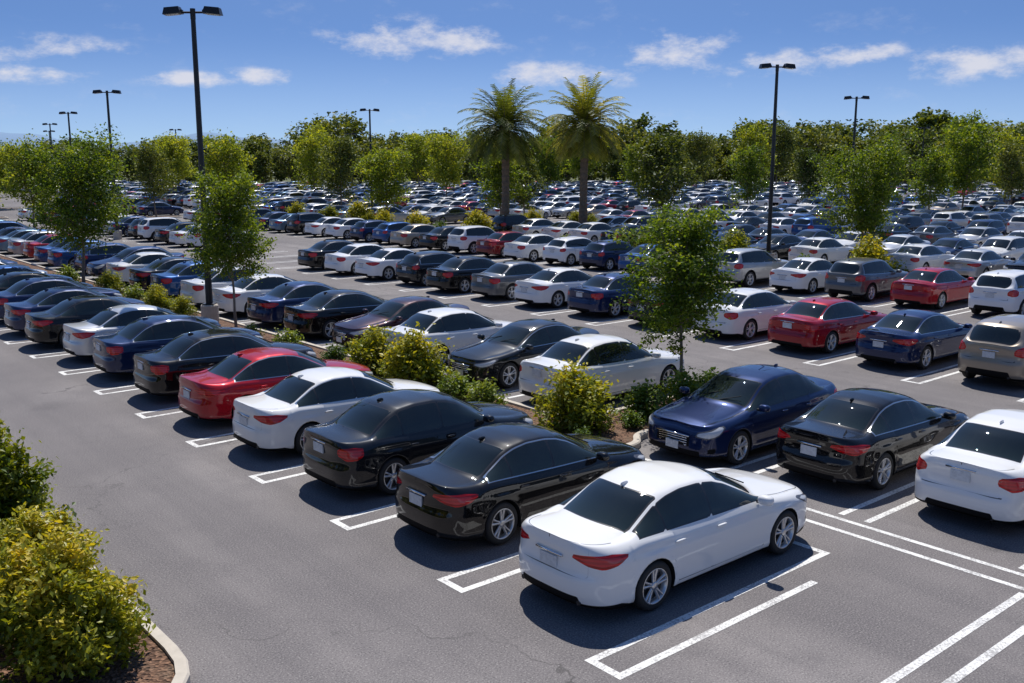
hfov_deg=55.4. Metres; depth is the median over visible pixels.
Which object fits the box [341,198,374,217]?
flowering shrub
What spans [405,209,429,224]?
flowering shrub
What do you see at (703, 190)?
parked car
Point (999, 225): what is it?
parked car
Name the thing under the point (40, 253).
parked car
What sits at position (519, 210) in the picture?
parked car
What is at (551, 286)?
parked car
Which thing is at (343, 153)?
ornamental tree
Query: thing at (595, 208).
parked car
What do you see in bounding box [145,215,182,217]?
planting bed
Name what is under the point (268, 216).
parked car
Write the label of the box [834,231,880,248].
parked car
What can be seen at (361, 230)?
parked car
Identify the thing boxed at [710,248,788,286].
parked car
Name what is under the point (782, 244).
parked car
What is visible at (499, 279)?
parked car
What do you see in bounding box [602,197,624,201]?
parked car
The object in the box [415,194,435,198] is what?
parked car
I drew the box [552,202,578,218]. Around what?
parked car
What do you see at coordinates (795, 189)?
parked car
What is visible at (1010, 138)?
ornamental tree
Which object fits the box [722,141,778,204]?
ornamental tree
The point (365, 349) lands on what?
flowering shrub
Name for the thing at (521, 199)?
ornamental tree
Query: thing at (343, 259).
parked car
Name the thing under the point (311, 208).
parked car
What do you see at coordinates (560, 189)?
parked car
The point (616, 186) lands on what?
parked car
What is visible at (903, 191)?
parked car
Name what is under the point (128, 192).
parked car
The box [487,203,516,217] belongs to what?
parked car
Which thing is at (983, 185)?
parked car
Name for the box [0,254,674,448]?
planting bed
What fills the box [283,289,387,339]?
parked car
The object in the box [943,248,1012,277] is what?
parked car
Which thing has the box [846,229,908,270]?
flowering shrub
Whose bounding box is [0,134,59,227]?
ornamental tree
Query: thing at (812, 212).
parked car
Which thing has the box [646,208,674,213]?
parked car
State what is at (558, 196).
parked car
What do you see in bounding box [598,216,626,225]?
parked car
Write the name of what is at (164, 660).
planting bed
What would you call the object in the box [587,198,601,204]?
parked car
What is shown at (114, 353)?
parked car
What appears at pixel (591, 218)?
flowering shrub
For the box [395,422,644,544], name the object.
parked car
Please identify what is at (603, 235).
parked car
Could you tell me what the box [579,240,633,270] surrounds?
parked car
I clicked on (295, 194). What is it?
parked car
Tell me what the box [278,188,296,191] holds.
parked car
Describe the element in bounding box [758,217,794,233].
parked car
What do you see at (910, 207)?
parked car
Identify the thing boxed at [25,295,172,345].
parked car
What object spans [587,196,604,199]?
parked car
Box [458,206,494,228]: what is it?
flowering shrub
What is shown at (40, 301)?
parked car
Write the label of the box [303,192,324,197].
parked car
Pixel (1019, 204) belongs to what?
parked car
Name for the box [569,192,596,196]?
parked car
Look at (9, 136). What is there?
distant hills
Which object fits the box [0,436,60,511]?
landscape shrub
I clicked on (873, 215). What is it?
ornamental tree
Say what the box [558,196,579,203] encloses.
parked car
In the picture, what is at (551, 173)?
ornamental tree
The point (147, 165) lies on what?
ornamental tree
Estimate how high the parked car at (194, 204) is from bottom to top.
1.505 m
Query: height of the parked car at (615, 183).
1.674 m
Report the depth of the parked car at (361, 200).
115.75 m
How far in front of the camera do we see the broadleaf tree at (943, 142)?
192.32 m
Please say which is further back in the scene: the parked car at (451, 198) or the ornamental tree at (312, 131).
the ornamental tree at (312, 131)
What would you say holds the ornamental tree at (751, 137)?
on the planting bed
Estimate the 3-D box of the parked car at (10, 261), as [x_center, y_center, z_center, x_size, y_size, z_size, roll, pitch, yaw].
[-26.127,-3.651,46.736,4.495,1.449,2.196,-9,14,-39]
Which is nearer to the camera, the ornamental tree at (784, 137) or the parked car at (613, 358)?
the parked car at (613, 358)
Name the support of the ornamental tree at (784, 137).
on the planting bed
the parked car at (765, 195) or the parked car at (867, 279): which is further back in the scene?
the parked car at (765, 195)
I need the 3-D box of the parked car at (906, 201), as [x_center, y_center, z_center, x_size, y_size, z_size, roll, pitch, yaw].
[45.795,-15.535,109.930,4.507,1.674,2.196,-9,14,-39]
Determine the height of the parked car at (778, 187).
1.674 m
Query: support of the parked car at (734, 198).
on the parking lot asphalt
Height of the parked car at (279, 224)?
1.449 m
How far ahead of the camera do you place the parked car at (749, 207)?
92.77 m
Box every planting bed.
[0,207,22,209]
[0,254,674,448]
[0,516,189,682]
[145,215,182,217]
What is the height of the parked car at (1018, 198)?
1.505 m
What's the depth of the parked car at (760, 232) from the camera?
61.82 m
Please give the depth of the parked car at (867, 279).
39.88 m
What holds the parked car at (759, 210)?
on the parking lot asphalt
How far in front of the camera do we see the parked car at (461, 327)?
27.37 m
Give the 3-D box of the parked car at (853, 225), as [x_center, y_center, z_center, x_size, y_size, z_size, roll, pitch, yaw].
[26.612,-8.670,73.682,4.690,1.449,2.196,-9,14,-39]
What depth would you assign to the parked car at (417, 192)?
131.12 m
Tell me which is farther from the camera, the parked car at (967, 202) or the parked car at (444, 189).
the parked car at (444, 189)
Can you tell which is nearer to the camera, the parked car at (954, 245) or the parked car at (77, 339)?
the parked car at (77, 339)
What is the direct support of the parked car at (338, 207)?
on the parking lot asphalt
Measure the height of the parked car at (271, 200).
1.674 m
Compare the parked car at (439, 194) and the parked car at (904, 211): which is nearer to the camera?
the parked car at (904, 211)
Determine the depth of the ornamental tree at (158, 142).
170.93 m
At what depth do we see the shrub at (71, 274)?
45.40 m
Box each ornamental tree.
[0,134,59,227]
[0,138,27,192]
[10,122,144,282]
[128,138,177,216]
[147,131,197,189]
[149,132,196,179]
[176,163,277,326]
[188,127,255,198]
[286,129,335,191]
[292,120,342,185]
[312,130,364,204]
[347,144,417,211]
[394,129,441,187]
[416,129,470,196]
[461,135,494,186]
[468,151,534,214]
[509,158,551,213]
[529,133,567,189]
[560,137,607,180]
[600,196,749,377]
[611,141,656,189]
[624,124,708,216]
[680,127,720,188]
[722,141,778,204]
[731,120,779,178]
[756,120,801,183]
[780,143,837,200]
[806,124,923,246]
[866,135,922,190]
[900,142,956,208]
[927,115,1005,207]
[935,109,991,174]
[947,127,998,193]
[980,126,1023,202]
[981,138,1023,204]
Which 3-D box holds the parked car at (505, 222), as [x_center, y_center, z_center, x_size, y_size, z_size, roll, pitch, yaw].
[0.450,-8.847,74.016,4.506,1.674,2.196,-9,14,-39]
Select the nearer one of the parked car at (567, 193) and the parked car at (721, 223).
the parked car at (721, 223)
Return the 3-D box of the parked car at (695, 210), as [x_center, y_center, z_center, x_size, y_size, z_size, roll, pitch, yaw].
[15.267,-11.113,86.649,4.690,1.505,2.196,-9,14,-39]
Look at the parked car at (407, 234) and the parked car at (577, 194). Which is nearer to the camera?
the parked car at (407, 234)
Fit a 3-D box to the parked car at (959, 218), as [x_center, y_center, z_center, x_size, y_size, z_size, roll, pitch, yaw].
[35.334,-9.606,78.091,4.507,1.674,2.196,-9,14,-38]
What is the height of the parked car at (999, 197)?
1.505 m
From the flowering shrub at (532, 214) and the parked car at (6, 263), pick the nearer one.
the parked car at (6, 263)
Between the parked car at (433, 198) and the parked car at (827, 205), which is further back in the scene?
the parked car at (433, 198)
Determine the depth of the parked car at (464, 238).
59.80 m
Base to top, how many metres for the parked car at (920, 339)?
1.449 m
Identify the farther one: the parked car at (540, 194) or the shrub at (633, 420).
the parked car at (540, 194)
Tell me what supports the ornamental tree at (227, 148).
on the planting bed
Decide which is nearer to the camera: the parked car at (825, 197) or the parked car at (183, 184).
the parked car at (825, 197)
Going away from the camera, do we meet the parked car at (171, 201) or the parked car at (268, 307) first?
the parked car at (268, 307)
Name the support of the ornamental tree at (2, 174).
on the planting bed at (11, 208)
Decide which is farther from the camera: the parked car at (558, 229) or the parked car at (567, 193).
the parked car at (567, 193)
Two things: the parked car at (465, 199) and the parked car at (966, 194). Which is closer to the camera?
the parked car at (465, 199)
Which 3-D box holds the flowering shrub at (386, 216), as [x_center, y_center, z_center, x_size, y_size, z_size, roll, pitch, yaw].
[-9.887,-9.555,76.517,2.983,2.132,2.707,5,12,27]
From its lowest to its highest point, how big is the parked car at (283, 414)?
1.449 m
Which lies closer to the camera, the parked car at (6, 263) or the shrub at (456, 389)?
the shrub at (456, 389)
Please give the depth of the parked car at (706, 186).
156.47 m
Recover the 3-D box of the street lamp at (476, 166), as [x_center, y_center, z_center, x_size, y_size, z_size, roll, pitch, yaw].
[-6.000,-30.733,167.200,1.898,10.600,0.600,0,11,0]
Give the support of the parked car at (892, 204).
on the parking lot asphalt
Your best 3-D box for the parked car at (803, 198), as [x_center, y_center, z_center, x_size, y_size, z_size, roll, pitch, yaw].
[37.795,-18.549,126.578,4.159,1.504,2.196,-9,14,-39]
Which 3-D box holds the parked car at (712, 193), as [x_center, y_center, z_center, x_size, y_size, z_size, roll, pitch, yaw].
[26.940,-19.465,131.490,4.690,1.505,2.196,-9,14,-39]
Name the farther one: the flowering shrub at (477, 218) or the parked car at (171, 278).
the flowering shrub at (477, 218)
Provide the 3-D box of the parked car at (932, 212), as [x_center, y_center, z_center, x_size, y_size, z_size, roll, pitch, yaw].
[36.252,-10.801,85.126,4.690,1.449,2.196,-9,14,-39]
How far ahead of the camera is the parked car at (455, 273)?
42.34 m
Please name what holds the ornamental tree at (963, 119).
on the planting bed
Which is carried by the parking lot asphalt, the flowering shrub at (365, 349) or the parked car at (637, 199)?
the parked car at (637, 199)
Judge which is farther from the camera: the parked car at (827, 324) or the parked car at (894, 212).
the parked car at (894, 212)
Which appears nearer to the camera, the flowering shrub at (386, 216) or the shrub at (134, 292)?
the shrub at (134, 292)
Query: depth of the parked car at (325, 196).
122.05 m
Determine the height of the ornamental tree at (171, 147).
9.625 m
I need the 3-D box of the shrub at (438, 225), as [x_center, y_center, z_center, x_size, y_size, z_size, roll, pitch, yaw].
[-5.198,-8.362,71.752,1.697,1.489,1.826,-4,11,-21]
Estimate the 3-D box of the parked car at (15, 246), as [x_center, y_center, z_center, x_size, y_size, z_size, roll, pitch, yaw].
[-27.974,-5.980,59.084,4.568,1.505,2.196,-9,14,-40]
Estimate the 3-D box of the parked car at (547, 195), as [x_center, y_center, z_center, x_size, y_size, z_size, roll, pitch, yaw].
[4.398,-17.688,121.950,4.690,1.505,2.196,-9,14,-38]
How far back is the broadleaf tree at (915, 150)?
192.52 m
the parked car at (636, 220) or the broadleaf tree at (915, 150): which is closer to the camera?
the parked car at (636, 220)
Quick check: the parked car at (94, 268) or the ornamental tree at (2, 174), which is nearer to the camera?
the parked car at (94, 268)
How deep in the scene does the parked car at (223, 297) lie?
35.88 m
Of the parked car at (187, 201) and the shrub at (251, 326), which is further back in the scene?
the parked car at (187, 201)
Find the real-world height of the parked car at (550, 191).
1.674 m
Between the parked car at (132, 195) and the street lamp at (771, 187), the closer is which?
the street lamp at (771, 187)
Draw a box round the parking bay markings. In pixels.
[0,214,1023,682]
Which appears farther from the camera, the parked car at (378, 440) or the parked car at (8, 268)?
the parked car at (8, 268)
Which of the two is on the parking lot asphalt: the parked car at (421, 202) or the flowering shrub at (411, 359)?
the parked car at (421, 202)
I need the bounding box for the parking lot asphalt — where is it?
[0,191,1023,682]
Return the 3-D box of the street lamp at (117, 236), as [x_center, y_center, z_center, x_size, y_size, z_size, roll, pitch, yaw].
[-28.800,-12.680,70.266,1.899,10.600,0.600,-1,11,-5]
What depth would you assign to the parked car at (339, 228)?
70.94 m
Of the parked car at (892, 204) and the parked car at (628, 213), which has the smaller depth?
the parked car at (628, 213)
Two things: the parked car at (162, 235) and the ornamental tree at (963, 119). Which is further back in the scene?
the ornamental tree at (963, 119)
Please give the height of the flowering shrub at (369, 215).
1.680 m
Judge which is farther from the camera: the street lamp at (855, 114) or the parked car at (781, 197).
the parked car at (781, 197)
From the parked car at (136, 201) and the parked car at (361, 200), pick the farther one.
the parked car at (361, 200)
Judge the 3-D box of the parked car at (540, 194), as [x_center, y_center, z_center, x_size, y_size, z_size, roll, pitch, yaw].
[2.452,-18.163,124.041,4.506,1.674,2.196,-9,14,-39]
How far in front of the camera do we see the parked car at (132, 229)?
71.19 m
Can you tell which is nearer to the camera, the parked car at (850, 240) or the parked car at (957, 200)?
the parked car at (850, 240)
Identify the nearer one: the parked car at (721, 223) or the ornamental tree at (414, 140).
the parked car at (721, 223)
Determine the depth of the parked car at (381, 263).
46.80 m
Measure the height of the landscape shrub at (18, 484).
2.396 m
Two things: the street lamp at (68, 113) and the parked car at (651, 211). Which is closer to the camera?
the parked car at (651, 211)
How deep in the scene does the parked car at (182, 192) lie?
134.08 m
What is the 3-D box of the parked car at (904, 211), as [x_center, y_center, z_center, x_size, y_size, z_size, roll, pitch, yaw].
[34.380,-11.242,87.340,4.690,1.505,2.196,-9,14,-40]
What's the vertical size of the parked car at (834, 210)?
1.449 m
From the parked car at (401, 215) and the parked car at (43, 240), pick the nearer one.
the parked car at (43, 240)
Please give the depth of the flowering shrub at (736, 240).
51.06 m
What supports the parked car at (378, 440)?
on the parking lot asphalt
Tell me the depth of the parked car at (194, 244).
61.99 m
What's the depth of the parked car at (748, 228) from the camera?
64.49 m
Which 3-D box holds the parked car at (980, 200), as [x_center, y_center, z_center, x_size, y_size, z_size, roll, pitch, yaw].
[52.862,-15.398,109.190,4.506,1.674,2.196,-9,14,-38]
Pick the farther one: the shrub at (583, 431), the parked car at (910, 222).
the parked car at (910, 222)
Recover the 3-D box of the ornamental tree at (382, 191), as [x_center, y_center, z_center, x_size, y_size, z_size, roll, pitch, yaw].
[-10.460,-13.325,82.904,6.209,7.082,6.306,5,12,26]
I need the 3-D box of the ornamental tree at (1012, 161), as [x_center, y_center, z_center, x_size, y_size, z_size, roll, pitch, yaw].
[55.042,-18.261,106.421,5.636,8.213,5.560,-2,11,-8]
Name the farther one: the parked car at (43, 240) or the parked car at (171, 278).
the parked car at (43, 240)
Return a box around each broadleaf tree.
[644,132,671,180]
[778,125,843,180]
[898,124,942,182]
[933,116,999,181]
[988,127,1023,180]
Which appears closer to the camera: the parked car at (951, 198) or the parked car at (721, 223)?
the parked car at (721, 223)
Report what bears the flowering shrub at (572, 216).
on the planting bed
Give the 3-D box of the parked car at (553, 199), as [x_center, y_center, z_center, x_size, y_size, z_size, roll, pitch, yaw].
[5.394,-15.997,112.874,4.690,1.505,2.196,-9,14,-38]
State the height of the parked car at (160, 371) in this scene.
1.505 m
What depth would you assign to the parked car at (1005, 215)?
80.36 m
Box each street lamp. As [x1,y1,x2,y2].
[42,123,56,196]
[43,130,54,167]
[59,111,77,205]
[92,90,121,239]
[162,6,222,321]
[169,129,181,190]
[360,108,378,206]
[471,131,477,186]
[759,63,795,257]
[844,96,869,220]
[918,127,930,175]
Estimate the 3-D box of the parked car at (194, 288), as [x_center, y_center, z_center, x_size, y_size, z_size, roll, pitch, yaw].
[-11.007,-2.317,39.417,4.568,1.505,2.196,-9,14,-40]
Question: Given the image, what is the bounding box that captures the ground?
[7,165,992,184]
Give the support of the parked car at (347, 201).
on the parking lot asphalt
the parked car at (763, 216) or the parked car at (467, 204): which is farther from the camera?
the parked car at (467, 204)
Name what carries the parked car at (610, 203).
on the parking lot asphalt
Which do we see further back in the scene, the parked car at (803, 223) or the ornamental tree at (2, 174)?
the ornamental tree at (2, 174)
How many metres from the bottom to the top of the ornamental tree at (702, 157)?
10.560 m
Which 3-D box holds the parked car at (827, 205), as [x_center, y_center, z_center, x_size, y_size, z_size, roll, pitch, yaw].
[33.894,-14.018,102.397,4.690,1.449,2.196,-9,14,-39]
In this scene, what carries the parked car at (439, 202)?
on the parking lot asphalt
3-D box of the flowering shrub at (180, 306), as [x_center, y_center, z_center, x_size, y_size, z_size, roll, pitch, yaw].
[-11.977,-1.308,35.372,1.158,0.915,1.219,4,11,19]
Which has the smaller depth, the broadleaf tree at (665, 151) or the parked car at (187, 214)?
the parked car at (187, 214)
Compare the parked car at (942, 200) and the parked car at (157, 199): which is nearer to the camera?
the parked car at (942, 200)
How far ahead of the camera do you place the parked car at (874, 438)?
17.31 m
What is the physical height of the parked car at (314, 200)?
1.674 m
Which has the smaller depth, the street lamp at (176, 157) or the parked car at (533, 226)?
the parked car at (533, 226)
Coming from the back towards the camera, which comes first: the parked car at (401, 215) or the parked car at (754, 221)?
the parked car at (401, 215)
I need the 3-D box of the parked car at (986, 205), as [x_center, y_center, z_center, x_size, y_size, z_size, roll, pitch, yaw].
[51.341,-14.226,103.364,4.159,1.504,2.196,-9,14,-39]
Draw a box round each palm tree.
[455,78,551,214]
[536,72,633,223]
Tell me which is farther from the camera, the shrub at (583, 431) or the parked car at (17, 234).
the parked car at (17, 234)
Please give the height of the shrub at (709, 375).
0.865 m
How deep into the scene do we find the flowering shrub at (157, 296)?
36.62 m
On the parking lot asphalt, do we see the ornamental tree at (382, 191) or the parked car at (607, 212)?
the parked car at (607, 212)
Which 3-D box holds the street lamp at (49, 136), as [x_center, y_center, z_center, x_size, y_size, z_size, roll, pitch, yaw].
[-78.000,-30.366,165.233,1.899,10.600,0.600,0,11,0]
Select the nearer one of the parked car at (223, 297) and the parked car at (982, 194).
the parked car at (223, 297)
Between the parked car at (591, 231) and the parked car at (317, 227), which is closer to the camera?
the parked car at (591, 231)
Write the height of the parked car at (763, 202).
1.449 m
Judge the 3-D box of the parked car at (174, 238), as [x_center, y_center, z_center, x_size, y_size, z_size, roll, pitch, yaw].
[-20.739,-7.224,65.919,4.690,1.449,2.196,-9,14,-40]
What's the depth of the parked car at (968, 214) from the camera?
82.32 m
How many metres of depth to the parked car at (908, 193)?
137.40 m
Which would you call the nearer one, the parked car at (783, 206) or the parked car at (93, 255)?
the parked car at (93, 255)
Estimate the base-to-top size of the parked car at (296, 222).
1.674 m
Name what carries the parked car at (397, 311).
on the parking lot asphalt
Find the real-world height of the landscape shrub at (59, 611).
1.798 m
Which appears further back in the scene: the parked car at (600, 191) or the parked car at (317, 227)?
the parked car at (600, 191)
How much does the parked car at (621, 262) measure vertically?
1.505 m
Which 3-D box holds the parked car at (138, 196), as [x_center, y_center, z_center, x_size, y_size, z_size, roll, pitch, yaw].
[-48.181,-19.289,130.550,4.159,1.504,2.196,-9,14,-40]
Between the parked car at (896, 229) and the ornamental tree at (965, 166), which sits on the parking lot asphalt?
the parked car at (896, 229)
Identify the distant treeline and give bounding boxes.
[1,107,1023,183]
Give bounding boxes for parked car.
[0,221,46,230]
[0,226,29,235]
[0,229,38,251]
[0,259,17,263]
[0,260,47,273]
[0,265,73,280]
[0,271,93,290]
[0,277,121,318]
[4,286,144,330]
[8,231,57,255]
[18,207,30,218]
[23,233,68,257]
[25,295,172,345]
[28,206,37,219]
[34,237,87,262]
[47,240,105,269]
[62,304,220,356]
[74,242,129,271]
[86,245,184,276]
[92,314,262,374]
[106,252,173,282]
[108,216,147,236]
[120,191,135,196]
[120,198,145,213]
[121,186,143,191]
[125,192,139,197]
[127,201,143,214]
[127,217,150,238]
[129,256,195,289]
[133,328,316,395]
[135,192,146,197]
[136,201,183,215]
[137,217,181,241]
[140,194,159,200]
[150,261,218,296]
[155,222,195,242]
[159,193,180,201]
[165,190,179,193]
[165,195,181,205]
[169,186,186,190]
[169,224,193,246]
[176,189,194,194]
[176,195,186,207]
[178,347,372,420]
[180,183,195,186]
[180,266,257,303]
[183,194,199,207]
[183,206,209,221]
[186,224,257,248]
[192,196,213,206]
[212,273,296,314]
[232,367,439,453]
[244,208,272,224]
[246,281,336,323]
[248,198,286,207]
[254,211,288,230]
[256,191,269,195]
[260,201,278,211]
[261,191,279,195]
[269,213,293,232]
[271,192,287,196]
[272,184,289,188]
[275,200,304,211]
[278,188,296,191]
[282,192,304,197]
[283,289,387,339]
[287,212,325,234]
[289,186,307,189]
[297,239,354,269]
[301,190,317,193]
[301,198,327,203]
[302,389,532,494]
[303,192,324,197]
[304,217,341,236]
[305,204,328,211]
[315,187,329,191]
[315,205,345,213]
[317,194,335,199]
[324,243,383,274]
[325,200,352,206]
[325,218,364,238]
[326,195,344,200]
[332,296,469,346]
[336,206,350,218]
[337,195,361,203]
[350,196,370,203]
[350,219,386,241]
[351,192,367,196]
[355,248,413,279]
[361,202,377,206]
[370,206,411,223]
[372,221,409,244]
[383,307,511,367]
[384,204,403,209]
[390,224,435,247]
[394,196,415,206]
[395,250,455,285]
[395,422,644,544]
[399,205,423,212]
[405,188,424,192]
[406,199,432,205]
[412,190,431,195]
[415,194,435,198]
[415,205,444,218]
[419,226,456,250]
[423,199,451,206]
[425,206,471,223]
[426,256,495,292]
[429,196,443,200]
[430,192,445,195]
[433,197,457,201]
[437,201,462,206]
[442,187,456,190]
[443,192,463,197]
[447,225,494,253]
[447,319,599,387]
[453,201,479,210]
[454,188,469,191]
[455,193,474,199]
[458,198,473,201]
[465,188,478,191]
[469,192,488,198]
[469,202,494,216]
[470,260,545,299]
[476,231,524,257]
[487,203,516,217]
[491,214,527,231]
[503,234,554,261]
[509,205,549,218]
[512,218,553,233]
[514,267,592,307]
[519,334,683,401]
[519,460,806,610]
[528,197,547,201]
[529,200,547,207]
[532,192,544,196]
[539,201,565,215]
[540,194,554,197]
[541,221,580,237]
[542,190,557,193]
[542,236,592,265]
[545,197,560,202]
[549,195,566,197]
[550,188,565,191]
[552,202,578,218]
[555,191,572,195]
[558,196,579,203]
[567,272,657,316]
[568,222,611,241]
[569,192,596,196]
[570,189,596,195]
[573,204,612,215]
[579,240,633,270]
[587,187,596,192]
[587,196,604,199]
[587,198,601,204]
[592,188,605,194]
[594,209,622,219]
[597,190,624,196]
[598,200,618,208]
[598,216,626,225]
[600,224,638,244]
[601,193,628,199]
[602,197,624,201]
[604,188,621,192]
[609,185,622,187]
[611,215,655,226]
[612,182,623,184]
[615,200,640,211]
[616,210,648,217]
[618,244,662,275]
[621,192,636,197]
[622,188,636,192]
[627,283,717,322]
[628,198,643,200]
[632,224,667,245]
[634,201,671,212]
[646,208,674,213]
[648,364,836,464]
[664,199,689,210]
[674,196,692,201]
[676,208,698,213]
[688,192,708,198]
[688,196,708,208]
[693,188,709,191]
[693,288,796,339]
[697,185,711,188]
[701,204,734,212]
[704,224,723,233]
[705,192,718,194]
[706,180,719,183]
[706,195,738,207]
[708,215,733,227]
[709,190,723,194]
[709,232,760,247]
[710,187,724,190]
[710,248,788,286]
[711,184,729,188]
[715,223,756,235]
[726,204,758,213]
[726,216,764,227]
[728,194,745,200]
[728,210,756,219]
[739,196,768,206]
[748,233,802,258]
[749,227,792,239]
[752,206,781,214]
[756,193,777,204]
[756,211,789,221]
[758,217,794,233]
[768,297,886,352]
[769,257,832,293]
[773,186,789,190]
[773,192,799,205]
[775,191,795,195]
[776,388,969,488]
[777,203,798,210]
[780,207,808,216]
[788,237,854,261]
[789,188,806,191]
[790,214,812,220]
[791,216,841,234]
[793,193,815,202]
[796,198,824,206]
[796,229,837,239]
[802,205,821,211]
[807,208,837,222]
[813,194,833,201]
[820,201,843,208]
[824,257,907,301]
[830,206,847,214]
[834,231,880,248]
[842,222,886,231]
[855,309,972,368]
[873,223,915,240]
[877,215,924,229]
[879,234,930,255]
[882,201,900,208]
[885,209,901,221]
[886,243,954,271]
[889,196,903,203]
[890,207,910,214]
[890,267,975,308]
[895,190,906,198]
[900,201,929,207]
[901,203,927,211]
[902,196,930,203]
[906,189,926,195]
[907,212,932,224]
[908,225,958,244]
[914,409,1023,523]
[919,209,939,215]
[929,199,955,204]
[929,220,964,231]
[930,202,958,211]
[930,211,969,226]
[932,237,979,254]
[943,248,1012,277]
[947,195,972,200]
[951,197,969,202]
[954,226,1002,245]
[956,199,982,209]
[956,211,973,217]
[957,219,1005,235]
[958,188,975,195]
[958,206,988,213]
[958,314,1023,381]
[967,194,982,200]
[967,213,1008,233]
[968,269,1023,314]
[972,192,990,195]
[974,235,1023,260]
[976,184,994,189]
[976,188,993,193]
[976,196,997,203]
[980,200,1009,210]
[986,207,1019,215]
[988,204,1016,211]
[988,211,1012,220]
[991,194,1010,203]
[992,191,1010,201]
[1003,253,1023,269]
[1007,214,1023,233]
[1007,230,1023,236]
[1012,193,1023,203]
[1013,201,1023,208]
[1015,207,1023,213]
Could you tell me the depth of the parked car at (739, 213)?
81.82 m
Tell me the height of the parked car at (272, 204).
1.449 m
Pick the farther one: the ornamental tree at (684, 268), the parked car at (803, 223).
the parked car at (803, 223)
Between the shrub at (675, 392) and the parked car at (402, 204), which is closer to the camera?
the shrub at (675, 392)
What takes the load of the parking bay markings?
on the parking lot asphalt
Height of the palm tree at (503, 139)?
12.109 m
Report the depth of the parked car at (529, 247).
55.42 m
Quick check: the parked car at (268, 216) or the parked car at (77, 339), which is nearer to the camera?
the parked car at (77, 339)
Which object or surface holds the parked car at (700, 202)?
on the parking lot asphalt
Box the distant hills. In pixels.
[0,132,294,156]
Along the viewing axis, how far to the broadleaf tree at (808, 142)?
195.44 m
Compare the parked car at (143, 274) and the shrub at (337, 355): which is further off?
the parked car at (143, 274)
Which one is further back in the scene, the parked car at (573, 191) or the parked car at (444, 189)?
the parked car at (444, 189)
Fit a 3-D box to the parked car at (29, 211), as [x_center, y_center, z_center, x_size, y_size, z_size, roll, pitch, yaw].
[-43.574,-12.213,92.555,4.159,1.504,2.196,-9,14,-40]
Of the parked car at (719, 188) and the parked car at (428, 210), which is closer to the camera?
the parked car at (428, 210)
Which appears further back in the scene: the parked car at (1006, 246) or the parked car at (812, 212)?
the parked car at (812, 212)
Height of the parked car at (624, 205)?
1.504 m
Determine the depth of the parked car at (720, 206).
94.58 m
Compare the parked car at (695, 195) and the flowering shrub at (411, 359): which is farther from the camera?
the parked car at (695, 195)
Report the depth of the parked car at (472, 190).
147.03 m
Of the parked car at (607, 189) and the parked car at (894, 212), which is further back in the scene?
the parked car at (607, 189)
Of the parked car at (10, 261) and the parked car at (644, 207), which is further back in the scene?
the parked car at (644, 207)
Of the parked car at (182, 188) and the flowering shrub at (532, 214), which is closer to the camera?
the flowering shrub at (532, 214)
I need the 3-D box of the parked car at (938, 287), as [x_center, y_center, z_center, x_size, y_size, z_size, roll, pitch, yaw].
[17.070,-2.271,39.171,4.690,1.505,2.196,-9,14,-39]
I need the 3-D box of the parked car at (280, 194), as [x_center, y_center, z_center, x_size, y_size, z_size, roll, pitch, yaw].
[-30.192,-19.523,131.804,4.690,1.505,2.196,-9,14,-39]
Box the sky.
[0,0,1023,144]
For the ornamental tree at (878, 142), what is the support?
on the planting bed
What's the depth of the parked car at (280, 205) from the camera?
98.52 m
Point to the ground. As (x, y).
(357, 182)
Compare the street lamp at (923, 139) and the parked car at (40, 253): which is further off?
the street lamp at (923, 139)
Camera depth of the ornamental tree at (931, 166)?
90.26 m
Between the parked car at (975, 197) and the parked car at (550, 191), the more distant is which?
the parked car at (550, 191)
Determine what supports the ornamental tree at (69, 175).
on the planting bed at (634, 437)
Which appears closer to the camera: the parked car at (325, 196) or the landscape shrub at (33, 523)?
the landscape shrub at (33, 523)
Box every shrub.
[0,419,80,546]
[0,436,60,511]
[0,501,108,573]
[0,519,156,682]
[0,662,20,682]
[53,264,80,281]
[92,269,127,295]
[122,282,149,302]
[142,283,178,308]
[169,295,200,315]
[243,322,265,335]
[271,328,304,344]
[285,201,306,213]
[317,203,341,216]
[318,340,348,360]
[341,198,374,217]
[341,319,398,377]
[358,210,376,219]
[371,206,399,221]
[372,321,471,390]
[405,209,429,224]
[432,220,446,226]
[436,367,476,400]
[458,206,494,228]
[462,372,510,404]
[521,206,543,217]
[530,353,621,435]
[565,208,578,221]
[572,425,598,435]
[587,212,598,221]
[613,378,670,422]
[617,405,646,428]
[632,229,660,247]
[651,359,708,403]
[689,366,718,384]
[716,223,767,252]
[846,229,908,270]
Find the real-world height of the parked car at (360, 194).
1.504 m
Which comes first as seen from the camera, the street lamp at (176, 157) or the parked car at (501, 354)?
the parked car at (501, 354)
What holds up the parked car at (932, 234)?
on the parking lot asphalt
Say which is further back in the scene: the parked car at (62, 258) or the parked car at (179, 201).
the parked car at (179, 201)
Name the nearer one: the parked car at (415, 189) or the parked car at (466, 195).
the parked car at (466, 195)
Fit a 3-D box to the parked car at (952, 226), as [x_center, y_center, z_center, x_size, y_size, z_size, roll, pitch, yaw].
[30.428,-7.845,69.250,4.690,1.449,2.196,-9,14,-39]
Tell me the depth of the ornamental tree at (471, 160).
171.09 m
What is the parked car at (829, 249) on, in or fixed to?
on the parking lot asphalt
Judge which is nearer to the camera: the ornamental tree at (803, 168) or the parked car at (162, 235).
the parked car at (162, 235)
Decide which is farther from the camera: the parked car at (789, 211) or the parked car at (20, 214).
the parked car at (20, 214)
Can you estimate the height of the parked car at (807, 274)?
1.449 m
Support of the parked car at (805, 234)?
on the parking lot asphalt
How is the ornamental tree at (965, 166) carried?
on the planting bed
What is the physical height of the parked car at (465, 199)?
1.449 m

